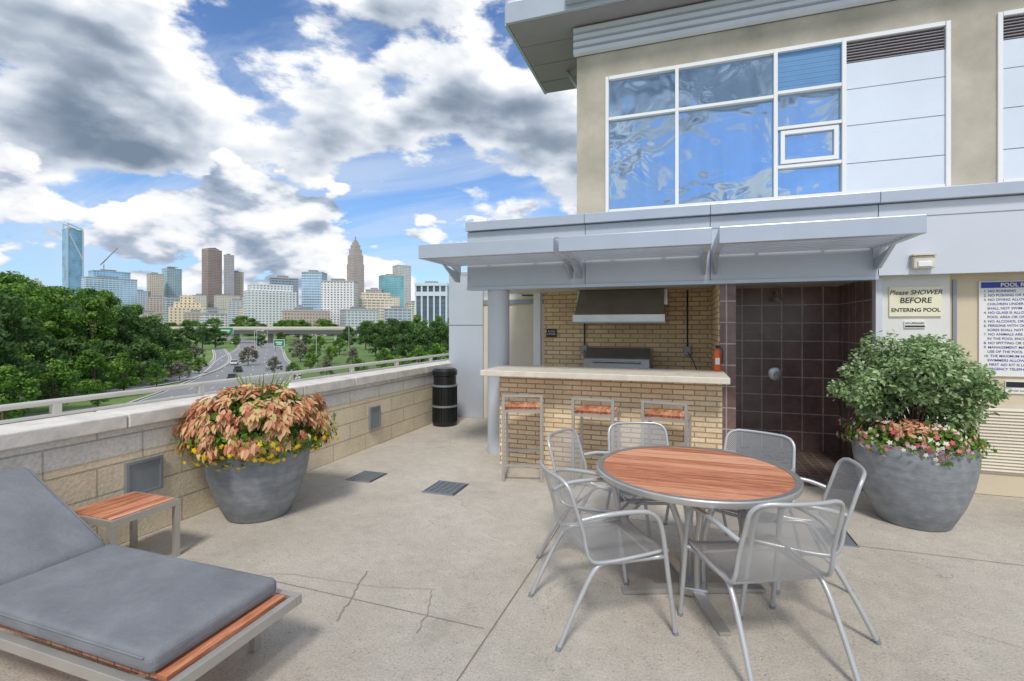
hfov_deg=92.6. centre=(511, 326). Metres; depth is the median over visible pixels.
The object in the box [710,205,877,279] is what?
fascia panel
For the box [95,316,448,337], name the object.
distant treeline
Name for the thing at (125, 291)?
office block
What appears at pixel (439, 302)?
pier
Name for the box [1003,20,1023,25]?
louver blade
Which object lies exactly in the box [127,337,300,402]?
highway road
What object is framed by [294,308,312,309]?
roof plant
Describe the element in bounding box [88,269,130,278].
office block
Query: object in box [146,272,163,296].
office tower
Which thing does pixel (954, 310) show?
door reveal
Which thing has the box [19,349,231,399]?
ramp road
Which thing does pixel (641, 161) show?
glass pane
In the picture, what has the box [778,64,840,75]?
blind slat
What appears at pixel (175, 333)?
deciduous tree
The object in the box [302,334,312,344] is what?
deciduous tree
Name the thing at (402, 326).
deciduous tree
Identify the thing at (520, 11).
roof fascia
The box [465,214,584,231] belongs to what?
coping
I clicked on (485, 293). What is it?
wall
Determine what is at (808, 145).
glass pane
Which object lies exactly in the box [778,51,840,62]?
blind slat
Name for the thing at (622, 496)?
patio chair
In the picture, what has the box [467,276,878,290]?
soffit edge
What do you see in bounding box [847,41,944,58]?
louver blade
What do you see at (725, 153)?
glass pane
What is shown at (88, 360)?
deciduous tree
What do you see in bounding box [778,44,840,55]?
blind slat
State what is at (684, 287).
roof slab
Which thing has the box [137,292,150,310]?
tier
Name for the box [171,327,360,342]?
overpass bridge
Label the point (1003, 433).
wall louver vent
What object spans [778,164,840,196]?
glass pane
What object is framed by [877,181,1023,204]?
coping
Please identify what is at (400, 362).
deciduous tree
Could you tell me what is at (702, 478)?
patio table
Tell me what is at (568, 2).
roof gutter
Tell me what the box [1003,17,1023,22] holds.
louver blade
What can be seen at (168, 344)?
deciduous tree
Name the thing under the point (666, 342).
bar back wall
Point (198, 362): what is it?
deciduous tree
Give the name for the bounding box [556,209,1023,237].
fascia joint line
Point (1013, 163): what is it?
spandrel
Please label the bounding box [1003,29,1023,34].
louver blade
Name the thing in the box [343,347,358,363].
deciduous tree
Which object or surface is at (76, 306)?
deciduous tree
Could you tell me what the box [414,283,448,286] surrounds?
cornice
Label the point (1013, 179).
transom
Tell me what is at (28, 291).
deciduous tree
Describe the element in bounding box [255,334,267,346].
deciduous tree
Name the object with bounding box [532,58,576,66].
soffit seam
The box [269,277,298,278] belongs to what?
parapet
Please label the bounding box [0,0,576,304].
sky
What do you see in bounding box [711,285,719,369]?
partition brick end
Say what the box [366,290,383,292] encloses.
tier
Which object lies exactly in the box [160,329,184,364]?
deciduous tree
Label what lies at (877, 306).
wall trim
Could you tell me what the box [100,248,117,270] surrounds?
tower crane
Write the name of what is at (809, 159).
sash
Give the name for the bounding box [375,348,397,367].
deciduous tree
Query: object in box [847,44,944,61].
louver blade
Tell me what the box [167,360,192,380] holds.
deciduous tree
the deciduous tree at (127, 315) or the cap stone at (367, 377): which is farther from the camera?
the deciduous tree at (127, 315)
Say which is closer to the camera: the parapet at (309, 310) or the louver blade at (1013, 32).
the louver blade at (1013, 32)
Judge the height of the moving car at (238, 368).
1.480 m
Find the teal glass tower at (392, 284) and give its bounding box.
[379,274,403,307]
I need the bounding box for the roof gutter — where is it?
[565,0,588,4]
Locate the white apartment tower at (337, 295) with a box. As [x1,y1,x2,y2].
[321,278,357,334]
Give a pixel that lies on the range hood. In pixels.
(626, 306)
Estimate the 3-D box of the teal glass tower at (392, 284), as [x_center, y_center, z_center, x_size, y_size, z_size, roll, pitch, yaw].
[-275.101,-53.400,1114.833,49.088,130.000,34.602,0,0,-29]
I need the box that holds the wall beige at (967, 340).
[950,272,1023,497]
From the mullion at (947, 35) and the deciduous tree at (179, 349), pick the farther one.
the deciduous tree at (179, 349)
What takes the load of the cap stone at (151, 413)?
on the course
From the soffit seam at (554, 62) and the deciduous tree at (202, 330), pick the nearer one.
the soffit seam at (554, 62)
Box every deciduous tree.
[0,270,37,287]
[0,282,67,388]
[0,291,45,375]
[0,304,55,342]
[0,329,49,399]
[0,349,50,402]
[0,363,42,419]
[4,285,103,389]
[17,334,82,395]
[25,358,83,404]
[32,302,110,342]
[37,337,104,396]
[49,286,86,325]
[54,294,121,356]
[66,348,125,394]
[71,288,127,375]
[79,340,146,388]
[81,379,110,405]
[87,306,168,362]
[98,289,138,368]
[102,351,141,390]
[115,339,168,383]
[124,304,166,358]
[128,321,181,355]
[136,343,170,377]
[144,362,169,386]
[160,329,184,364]
[165,349,183,373]
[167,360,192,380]
[168,328,187,349]
[173,349,193,370]
[176,325,203,351]
[187,344,205,360]
[189,357,208,373]
[192,326,214,347]
[203,325,230,347]
[229,335,240,345]
[238,346,258,365]
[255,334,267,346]
[265,356,282,372]
[276,332,286,340]
[285,362,302,377]
[288,339,303,355]
[291,342,309,361]
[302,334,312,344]
[302,352,319,368]
[306,344,320,360]
[313,336,327,347]
[317,359,334,374]
[322,346,337,361]
[331,337,348,354]
[339,326,358,347]
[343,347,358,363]
[348,358,368,371]
[356,322,373,349]
[358,325,385,355]
[372,324,403,359]
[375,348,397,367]
[378,318,403,346]
[387,355,411,366]
[392,333,421,363]
[394,320,417,356]
[405,324,430,351]
[407,333,434,361]
[407,345,428,362]
[408,314,427,327]
[425,343,448,360]
[427,320,444,335]
[427,326,448,359]
[429,316,447,329]
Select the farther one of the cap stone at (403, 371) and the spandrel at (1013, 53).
the cap stone at (403, 371)
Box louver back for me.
[847,29,941,44]
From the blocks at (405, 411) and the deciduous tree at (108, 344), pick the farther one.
the deciduous tree at (108, 344)
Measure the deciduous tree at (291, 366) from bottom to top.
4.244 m
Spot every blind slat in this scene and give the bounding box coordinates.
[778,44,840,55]
[778,46,840,58]
[778,49,840,60]
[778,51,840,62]
[778,54,840,65]
[778,56,840,67]
[778,59,840,70]
[778,61,840,72]
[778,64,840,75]
[778,66,840,77]
[778,69,840,79]
[778,71,840,82]
[778,74,840,84]
[778,76,840,87]
[778,79,840,89]
[778,81,840,90]
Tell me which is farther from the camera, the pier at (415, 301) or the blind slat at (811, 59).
the pier at (415, 301)
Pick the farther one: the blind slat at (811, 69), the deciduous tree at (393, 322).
the deciduous tree at (393, 322)
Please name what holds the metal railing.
on the cap stone
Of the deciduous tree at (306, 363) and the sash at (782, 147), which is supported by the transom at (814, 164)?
the sash at (782, 147)
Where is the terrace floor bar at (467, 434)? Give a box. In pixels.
[382,417,1023,500]
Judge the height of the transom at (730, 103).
0.040 m
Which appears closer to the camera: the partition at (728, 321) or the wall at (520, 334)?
the partition at (728, 321)
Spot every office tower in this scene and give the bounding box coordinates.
[34,278,42,286]
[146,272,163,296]
[162,266,181,297]
[201,248,221,306]
[224,254,233,295]
[234,270,243,299]
[392,262,410,307]
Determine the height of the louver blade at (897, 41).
0.025 m
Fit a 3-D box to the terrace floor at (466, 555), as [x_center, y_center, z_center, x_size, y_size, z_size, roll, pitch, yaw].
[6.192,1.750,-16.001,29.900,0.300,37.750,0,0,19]
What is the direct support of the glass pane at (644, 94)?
on the transom at (645, 114)
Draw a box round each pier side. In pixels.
[447,286,447,324]
[448,287,448,323]
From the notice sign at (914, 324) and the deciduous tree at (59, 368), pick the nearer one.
the notice sign at (914, 324)
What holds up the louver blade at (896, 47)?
attached to the louver back
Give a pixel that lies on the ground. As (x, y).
(341, 358)
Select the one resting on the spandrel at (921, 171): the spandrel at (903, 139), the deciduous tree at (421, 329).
the spandrel at (903, 139)
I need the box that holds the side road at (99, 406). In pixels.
[23,360,419,416]
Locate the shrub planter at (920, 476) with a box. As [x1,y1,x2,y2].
[826,329,1011,531]
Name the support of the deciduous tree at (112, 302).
on the ground
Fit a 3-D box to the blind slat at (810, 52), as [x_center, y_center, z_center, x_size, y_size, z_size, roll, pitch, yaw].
[3.941,-3.637,6.508,0.750,0.031,0.030,0,0,19]
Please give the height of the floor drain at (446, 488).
0.030 m
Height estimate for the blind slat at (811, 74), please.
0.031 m
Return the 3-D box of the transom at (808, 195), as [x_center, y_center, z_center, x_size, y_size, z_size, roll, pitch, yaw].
[3.388,-1.720,6.685,4.070,0.050,0.095,0,0,19]
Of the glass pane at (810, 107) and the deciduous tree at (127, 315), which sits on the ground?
the deciduous tree at (127, 315)
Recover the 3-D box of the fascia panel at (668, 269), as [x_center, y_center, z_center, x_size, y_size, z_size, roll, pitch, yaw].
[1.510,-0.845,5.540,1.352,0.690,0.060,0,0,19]
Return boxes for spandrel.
[847,49,944,89]
[847,77,944,125]
[847,115,944,163]
[847,155,944,190]
[1003,38,1023,68]
[1003,66,1023,108]
[1003,106,1023,149]
[1003,148,1023,178]
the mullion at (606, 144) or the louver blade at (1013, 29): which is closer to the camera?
the louver blade at (1013, 29)
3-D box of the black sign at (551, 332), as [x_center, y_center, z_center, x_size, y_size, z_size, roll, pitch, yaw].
[0.607,0.100,7.499,0.160,0.120,0.014,0,0,19]
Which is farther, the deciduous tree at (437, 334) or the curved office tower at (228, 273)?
the curved office tower at (228, 273)
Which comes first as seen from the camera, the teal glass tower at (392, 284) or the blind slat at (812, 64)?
the blind slat at (812, 64)
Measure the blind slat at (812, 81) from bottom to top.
0.031 m
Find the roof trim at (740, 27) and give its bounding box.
[576,0,894,57]
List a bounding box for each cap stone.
[0,411,126,450]
[91,396,215,427]
[200,385,302,395]
[281,377,354,394]
[332,371,394,385]
[374,366,424,378]
[409,362,449,372]
[434,360,451,366]
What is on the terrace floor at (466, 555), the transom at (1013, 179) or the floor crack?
the floor crack
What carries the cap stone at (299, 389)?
on the course
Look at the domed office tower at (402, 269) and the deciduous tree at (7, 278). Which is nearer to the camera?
the deciduous tree at (7, 278)
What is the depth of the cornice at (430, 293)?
419.00 m
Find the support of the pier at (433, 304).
on the ground
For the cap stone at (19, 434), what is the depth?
3.26 m
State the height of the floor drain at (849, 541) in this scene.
0.030 m
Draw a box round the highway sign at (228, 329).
[219,327,232,342]
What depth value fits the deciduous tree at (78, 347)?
79.83 m
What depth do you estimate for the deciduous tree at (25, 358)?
64.37 m
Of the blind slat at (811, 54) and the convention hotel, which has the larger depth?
the convention hotel
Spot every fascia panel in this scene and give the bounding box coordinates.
[467,225,584,286]
[585,216,709,283]
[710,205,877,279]
[878,195,1023,275]
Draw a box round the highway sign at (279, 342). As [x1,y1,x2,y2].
[274,339,284,351]
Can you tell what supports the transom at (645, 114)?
attached to the mullion at (676, 135)
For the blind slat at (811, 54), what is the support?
on the blind slat at (810, 57)
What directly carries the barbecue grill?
on the outdoor bar at (628, 390)
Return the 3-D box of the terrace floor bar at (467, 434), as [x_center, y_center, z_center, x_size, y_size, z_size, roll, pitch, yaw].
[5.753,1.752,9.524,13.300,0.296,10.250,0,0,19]
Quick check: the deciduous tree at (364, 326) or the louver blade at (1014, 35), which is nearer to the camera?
the louver blade at (1014, 35)
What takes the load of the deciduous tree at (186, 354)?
on the ground
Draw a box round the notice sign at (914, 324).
[904,321,924,327]
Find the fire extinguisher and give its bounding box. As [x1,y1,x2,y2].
[714,345,722,370]
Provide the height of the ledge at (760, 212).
0.690 m
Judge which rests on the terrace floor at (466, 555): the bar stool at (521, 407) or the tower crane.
the bar stool at (521, 407)
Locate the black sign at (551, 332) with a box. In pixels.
[546,329,556,336]
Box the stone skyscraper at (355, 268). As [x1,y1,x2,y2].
[347,237,363,298]
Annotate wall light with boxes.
[909,253,937,268]
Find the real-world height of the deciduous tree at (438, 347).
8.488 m
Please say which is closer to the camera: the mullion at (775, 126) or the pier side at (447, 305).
the mullion at (775, 126)
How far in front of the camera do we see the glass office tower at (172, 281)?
1197.45 m
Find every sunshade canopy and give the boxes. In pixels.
[419,237,573,282]
[559,227,711,278]
[712,214,926,273]
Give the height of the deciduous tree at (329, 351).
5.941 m
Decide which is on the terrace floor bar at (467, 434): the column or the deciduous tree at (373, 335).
the column
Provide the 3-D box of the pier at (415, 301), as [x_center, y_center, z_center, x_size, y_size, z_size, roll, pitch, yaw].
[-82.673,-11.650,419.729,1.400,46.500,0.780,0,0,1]
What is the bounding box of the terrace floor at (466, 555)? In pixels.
[0,443,1023,680]
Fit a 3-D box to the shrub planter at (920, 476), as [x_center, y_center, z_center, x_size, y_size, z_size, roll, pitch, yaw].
[3.301,0.808,4.045,1.092,1.583,1.039,0,0,-18]
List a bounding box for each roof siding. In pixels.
[573,0,753,35]
[573,0,794,42]
[573,0,838,49]
[573,0,886,56]
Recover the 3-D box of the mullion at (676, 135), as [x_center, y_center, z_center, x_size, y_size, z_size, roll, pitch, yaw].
[2.372,-2.715,7.036,0.046,2.030,0.110,0,0,19]
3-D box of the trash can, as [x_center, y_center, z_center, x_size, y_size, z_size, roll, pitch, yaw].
[-1.097,1.137,7.988,0.416,0.925,0.416,0,0,19]
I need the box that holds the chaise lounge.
[0,467,301,680]
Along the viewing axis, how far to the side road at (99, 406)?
66.32 m
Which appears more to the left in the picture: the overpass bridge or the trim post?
the overpass bridge
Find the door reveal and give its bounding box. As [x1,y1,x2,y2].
[952,280,956,414]
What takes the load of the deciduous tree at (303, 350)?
on the ground
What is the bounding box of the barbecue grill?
[583,347,651,368]
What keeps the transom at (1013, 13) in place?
attached to the wall at (883, 16)
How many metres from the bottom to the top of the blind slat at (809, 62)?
0.031 m
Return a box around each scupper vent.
[124,454,162,493]
[369,405,380,430]
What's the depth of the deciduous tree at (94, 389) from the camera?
69.52 m
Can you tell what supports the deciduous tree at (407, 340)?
on the ground
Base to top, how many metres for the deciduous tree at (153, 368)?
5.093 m
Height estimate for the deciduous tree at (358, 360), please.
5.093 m
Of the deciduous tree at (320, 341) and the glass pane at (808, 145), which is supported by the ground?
the deciduous tree at (320, 341)
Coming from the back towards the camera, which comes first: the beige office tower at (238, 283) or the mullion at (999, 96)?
the beige office tower at (238, 283)
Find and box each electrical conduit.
[581,323,587,352]
[684,290,696,369]
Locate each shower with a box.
[768,291,782,379]
[839,281,871,459]
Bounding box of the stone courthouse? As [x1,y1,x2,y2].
[168,295,205,326]
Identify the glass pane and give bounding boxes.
[609,71,674,116]
[609,113,674,208]
[679,55,772,107]
[679,100,772,203]
[778,88,840,126]
[778,124,840,165]
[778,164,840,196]
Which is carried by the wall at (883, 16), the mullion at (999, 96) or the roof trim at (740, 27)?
the roof trim at (740, 27)
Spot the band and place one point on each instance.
(521, 301)
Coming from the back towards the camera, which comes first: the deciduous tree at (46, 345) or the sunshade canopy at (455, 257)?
the deciduous tree at (46, 345)
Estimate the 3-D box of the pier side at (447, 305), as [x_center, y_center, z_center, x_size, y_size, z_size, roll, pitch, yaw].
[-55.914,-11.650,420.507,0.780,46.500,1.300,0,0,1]
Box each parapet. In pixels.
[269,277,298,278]
[282,310,329,311]
[340,309,378,310]
[384,308,411,309]
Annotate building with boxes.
[243,283,296,334]
[282,311,329,335]
[417,286,444,328]
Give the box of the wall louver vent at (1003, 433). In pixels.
[975,405,1023,474]
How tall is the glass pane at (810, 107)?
0.440 m
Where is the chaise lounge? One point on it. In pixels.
(70, 580)
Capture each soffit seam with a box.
[522,38,572,47]
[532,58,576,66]
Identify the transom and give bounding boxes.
[609,21,944,80]
[609,108,674,121]
[609,184,944,211]
[679,95,773,111]
[778,82,841,95]
[778,119,841,130]
[778,160,841,169]
[1003,8,1023,18]
[1003,178,1023,181]
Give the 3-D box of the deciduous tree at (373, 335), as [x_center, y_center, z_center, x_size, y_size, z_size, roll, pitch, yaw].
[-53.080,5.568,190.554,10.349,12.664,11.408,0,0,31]
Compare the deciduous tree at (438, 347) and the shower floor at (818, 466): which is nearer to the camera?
the shower floor at (818, 466)
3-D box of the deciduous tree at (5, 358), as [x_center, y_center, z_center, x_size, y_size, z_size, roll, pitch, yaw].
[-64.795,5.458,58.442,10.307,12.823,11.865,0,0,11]
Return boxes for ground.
[0,334,447,419]
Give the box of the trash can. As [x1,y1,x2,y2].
[432,367,457,426]
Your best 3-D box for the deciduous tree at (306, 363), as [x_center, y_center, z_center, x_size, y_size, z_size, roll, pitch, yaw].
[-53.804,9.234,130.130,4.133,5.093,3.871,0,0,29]
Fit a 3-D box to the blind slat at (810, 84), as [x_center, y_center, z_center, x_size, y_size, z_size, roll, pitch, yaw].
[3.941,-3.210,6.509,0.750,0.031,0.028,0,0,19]
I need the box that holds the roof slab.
[509,272,1002,293]
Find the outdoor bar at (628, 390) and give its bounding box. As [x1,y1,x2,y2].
[480,365,729,470]
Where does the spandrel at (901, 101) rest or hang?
on the spandrel at (903, 139)
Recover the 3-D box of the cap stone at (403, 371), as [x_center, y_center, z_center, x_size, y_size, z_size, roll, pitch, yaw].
[-1.758,0.698,7.492,0.490,0.104,0.883,0,0,19]
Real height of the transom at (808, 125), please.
0.040 m
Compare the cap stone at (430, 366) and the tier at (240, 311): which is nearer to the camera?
the cap stone at (430, 366)
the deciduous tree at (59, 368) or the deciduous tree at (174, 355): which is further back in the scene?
the deciduous tree at (174, 355)
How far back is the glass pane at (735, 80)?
6.83 m
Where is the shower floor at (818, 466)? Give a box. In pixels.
[736,445,862,490]
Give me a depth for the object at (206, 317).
720.50 m
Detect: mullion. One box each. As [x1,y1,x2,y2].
[605,76,608,211]
[675,65,678,206]
[773,49,777,198]
[840,37,846,193]
[942,20,950,185]
[997,12,1002,181]
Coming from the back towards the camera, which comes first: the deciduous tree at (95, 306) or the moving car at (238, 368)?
the moving car at (238, 368)
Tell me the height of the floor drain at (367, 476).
0.030 m
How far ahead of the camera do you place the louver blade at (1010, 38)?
5.79 m
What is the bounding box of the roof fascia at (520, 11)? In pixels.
[506,0,625,24]
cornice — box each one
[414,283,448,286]
[414,292,446,295]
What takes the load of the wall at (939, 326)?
on the terrace floor bar at (467, 434)
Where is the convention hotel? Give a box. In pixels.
[301,270,326,309]
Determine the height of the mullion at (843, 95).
2.030 m
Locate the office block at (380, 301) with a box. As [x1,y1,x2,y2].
[358,292,393,322]
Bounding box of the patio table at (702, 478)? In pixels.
[596,445,803,635]
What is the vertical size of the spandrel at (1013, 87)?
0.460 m
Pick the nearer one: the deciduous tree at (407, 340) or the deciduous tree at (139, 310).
the deciduous tree at (139, 310)
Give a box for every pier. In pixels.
[415,286,416,314]
[421,286,422,320]
[427,286,428,326]
[433,286,434,320]
[439,286,440,315]
[445,286,446,321]
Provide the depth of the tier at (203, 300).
1152.91 m
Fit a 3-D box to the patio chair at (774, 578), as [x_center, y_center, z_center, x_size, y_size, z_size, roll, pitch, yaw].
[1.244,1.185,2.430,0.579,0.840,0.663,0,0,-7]
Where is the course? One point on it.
(45, 457)
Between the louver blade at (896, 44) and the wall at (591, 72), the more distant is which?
the wall at (591, 72)
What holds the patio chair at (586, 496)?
on the terrace floor at (466, 555)
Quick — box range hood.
[572,289,667,322]
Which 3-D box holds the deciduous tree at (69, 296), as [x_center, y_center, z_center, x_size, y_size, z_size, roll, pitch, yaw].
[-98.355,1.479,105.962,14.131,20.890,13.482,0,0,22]
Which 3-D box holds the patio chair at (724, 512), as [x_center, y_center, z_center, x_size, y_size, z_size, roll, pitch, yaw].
[1.614,1.185,3.356,0.579,0.840,0.663,0,0,44]
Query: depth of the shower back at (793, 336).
6.37 m
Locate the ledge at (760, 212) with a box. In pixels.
[468,195,1018,232]
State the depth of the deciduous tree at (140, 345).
97.88 m
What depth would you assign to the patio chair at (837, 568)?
2.69 m
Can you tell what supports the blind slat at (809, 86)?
on the transom at (812, 88)
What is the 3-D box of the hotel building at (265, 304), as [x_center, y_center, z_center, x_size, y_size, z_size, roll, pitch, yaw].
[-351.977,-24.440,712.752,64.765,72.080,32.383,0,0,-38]
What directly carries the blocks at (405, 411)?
on the podium
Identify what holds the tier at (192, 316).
on the ground
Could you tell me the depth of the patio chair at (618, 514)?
2.55 m
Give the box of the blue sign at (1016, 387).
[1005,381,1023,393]
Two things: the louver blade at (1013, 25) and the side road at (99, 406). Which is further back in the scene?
the side road at (99, 406)
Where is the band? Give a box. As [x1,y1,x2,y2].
[483,299,543,304]
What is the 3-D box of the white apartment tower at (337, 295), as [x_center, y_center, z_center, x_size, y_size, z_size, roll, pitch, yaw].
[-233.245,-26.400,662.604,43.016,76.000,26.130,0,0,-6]
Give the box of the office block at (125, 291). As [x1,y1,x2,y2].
[81,276,136,307]
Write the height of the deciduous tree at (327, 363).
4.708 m
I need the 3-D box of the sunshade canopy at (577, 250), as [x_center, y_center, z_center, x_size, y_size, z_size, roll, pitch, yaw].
[1.280,-0.723,5.053,1.400,0.325,0.990,0,0,19]
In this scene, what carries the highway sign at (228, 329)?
on the ground
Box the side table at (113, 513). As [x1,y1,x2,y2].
[73,491,179,556]
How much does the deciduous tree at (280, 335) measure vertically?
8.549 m
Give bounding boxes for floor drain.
[345,470,387,482]
[421,480,468,495]
[813,528,859,547]
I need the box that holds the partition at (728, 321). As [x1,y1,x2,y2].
[720,284,735,451]
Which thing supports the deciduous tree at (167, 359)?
on the ground
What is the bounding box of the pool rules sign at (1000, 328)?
[978,280,1023,376]
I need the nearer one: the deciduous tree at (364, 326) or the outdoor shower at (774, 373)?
the outdoor shower at (774, 373)
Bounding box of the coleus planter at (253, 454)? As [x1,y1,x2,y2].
[170,368,339,523]
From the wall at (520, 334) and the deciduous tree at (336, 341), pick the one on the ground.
the deciduous tree at (336, 341)
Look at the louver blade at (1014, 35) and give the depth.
5.80 m
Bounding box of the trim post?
[533,293,541,365]
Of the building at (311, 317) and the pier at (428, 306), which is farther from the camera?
the building at (311, 317)
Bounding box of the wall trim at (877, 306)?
[872,276,881,427]
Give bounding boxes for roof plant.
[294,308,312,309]
[350,306,364,308]
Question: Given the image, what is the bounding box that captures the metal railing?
[0,353,448,423]
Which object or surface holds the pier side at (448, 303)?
on the ground
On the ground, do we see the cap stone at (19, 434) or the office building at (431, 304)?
the office building at (431, 304)
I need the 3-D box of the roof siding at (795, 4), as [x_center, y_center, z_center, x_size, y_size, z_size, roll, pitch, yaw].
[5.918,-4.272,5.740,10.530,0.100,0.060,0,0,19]
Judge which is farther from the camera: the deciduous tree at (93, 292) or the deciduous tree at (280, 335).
the deciduous tree at (280, 335)
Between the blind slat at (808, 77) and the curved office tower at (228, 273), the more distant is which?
the curved office tower at (228, 273)
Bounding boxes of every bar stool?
[502,394,542,482]
[571,397,619,492]
[641,400,690,445]
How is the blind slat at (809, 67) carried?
on the blind slat at (811, 69)
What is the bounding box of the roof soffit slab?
[509,0,713,92]
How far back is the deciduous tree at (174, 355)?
117.85 m
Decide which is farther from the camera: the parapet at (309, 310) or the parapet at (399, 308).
the parapet at (399, 308)
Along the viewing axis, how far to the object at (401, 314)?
700.07 m
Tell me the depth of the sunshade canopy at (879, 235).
4.22 m
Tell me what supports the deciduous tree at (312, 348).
on the ground
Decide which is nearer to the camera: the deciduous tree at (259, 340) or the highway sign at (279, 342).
the highway sign at (279, 342)
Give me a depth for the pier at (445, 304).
419.07 m
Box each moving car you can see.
[227,373,237,378]
[233,366,242,371]
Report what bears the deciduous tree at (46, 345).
on the ground
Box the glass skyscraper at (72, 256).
[62,222,83,292]
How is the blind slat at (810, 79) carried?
on the blind slat at (812, 81)
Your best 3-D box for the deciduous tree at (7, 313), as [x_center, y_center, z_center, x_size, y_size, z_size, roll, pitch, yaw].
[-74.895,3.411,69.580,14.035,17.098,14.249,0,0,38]
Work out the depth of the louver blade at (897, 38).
6.17 m
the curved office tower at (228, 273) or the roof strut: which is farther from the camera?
the curved office tower at (228, 273)
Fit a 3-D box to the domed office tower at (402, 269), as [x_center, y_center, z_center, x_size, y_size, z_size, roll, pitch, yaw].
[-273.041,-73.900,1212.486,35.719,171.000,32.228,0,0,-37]
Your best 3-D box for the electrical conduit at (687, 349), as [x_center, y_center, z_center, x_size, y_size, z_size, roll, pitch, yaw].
[2.484,0.046,6.808,0.171,1.112,0.105,0,0,19]
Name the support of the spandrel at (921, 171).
on the transom at (808, 195)
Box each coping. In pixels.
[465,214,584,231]
[584,204,709,223]
[710,191,879,215]
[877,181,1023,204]
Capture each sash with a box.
[780,131,784,164]
[784,155,833,164]
[785,125,833,135]
[833,125,838,159]
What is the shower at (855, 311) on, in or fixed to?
attached to the wall at (939, 326)
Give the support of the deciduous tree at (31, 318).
on the ground
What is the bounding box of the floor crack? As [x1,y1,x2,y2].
[258,571,1019,646]
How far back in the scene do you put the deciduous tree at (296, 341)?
189.13 m
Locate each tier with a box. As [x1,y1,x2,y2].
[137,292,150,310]
[138,313,163,324]
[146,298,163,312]
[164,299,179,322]
[184,313,199,321]
[195,296,207,308]
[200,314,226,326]
[206,310,225,312]
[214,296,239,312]
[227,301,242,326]
[239,308,242,326]
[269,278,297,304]
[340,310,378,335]
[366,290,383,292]
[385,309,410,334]
[390,297,399,305]
[405,303,414,320]
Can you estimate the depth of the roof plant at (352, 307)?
625.97 m
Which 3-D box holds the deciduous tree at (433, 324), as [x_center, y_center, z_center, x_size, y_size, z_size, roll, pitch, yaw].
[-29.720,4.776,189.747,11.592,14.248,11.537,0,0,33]
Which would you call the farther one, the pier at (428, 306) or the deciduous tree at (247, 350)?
the pier at (428, 306)
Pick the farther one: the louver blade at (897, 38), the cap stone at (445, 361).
the cap stone at (445, 361)
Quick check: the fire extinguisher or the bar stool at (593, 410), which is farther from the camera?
the fire extinguisher
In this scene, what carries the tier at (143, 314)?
on the ground
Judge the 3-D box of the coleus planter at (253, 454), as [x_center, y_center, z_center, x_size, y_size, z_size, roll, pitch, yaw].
[-2.156,0.970,4.182,1.318,1.260,1.291,0,0,19]
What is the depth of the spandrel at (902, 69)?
6.16 m
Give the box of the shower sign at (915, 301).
[889,286,941,315]
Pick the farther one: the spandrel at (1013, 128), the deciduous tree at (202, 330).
the deciduous tree at (202, 330)
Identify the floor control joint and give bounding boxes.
[276,483,1018,680]
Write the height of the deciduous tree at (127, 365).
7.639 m
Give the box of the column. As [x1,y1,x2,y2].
[488,290,508,453]
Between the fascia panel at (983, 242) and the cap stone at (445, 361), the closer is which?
the fascia panel at (983, 242)
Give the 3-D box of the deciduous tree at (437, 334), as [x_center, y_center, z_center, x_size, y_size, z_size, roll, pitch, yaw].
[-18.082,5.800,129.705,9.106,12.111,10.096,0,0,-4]
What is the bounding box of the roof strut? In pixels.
[566,71,576,88]
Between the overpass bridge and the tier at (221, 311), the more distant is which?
the tier at (221, 311)
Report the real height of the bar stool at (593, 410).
0.900 m
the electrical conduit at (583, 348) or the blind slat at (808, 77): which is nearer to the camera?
the blind slat at (808, 77)
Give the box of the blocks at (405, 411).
[36,383,432,545]
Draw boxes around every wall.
[449,275,483,417]
[484,291,524,296]
[484,296,543,417]
[544,289,711,369]
[577,52,606,213]
[607,0,1023,76]
[882,274,949,432]
[951,16,996,185]
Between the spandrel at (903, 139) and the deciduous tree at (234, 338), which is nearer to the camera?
the spandrel at (903, 139)
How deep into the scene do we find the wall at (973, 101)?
5.91 m
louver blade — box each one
[847,29,944,47]
[847,32,944,49]
[847,35,944,52]
[847,38,944,55]
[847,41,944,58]
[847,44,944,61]
[847,47,944,63]
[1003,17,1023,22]
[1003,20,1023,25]
[1003,23,1023,28]
[1003,26,1023,31]
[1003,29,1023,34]
[1003,32,1023,37]
[1003,35,1023,40]
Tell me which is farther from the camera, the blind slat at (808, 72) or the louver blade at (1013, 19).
the blind slat at (808, 72)
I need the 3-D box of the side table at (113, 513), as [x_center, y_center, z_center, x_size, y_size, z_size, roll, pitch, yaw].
[-2.605,1.397,3.283,0.460,0.405,0.440,0,0,19]
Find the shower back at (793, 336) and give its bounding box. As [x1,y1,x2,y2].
[736,286,838,451]
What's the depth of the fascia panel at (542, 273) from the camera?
5.98 m
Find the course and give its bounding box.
[0,372,432,473]
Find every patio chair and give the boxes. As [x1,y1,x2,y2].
[528,459,678,652]
[536,428,653,585]
[605,422,697,557]
[678,499,860,680]
[690,429,802,593]
[733,457,881,644]
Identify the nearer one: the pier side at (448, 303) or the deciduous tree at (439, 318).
the deciduous tree at (439, 318)
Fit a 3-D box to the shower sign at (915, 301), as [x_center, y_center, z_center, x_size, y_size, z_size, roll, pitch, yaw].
[3.966,-0.245,4.812,0.429,0.290,0.018,0,0,19]
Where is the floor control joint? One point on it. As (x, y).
(521, 585)
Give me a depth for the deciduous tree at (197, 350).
149.37 m
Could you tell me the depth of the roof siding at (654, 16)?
7.04 m

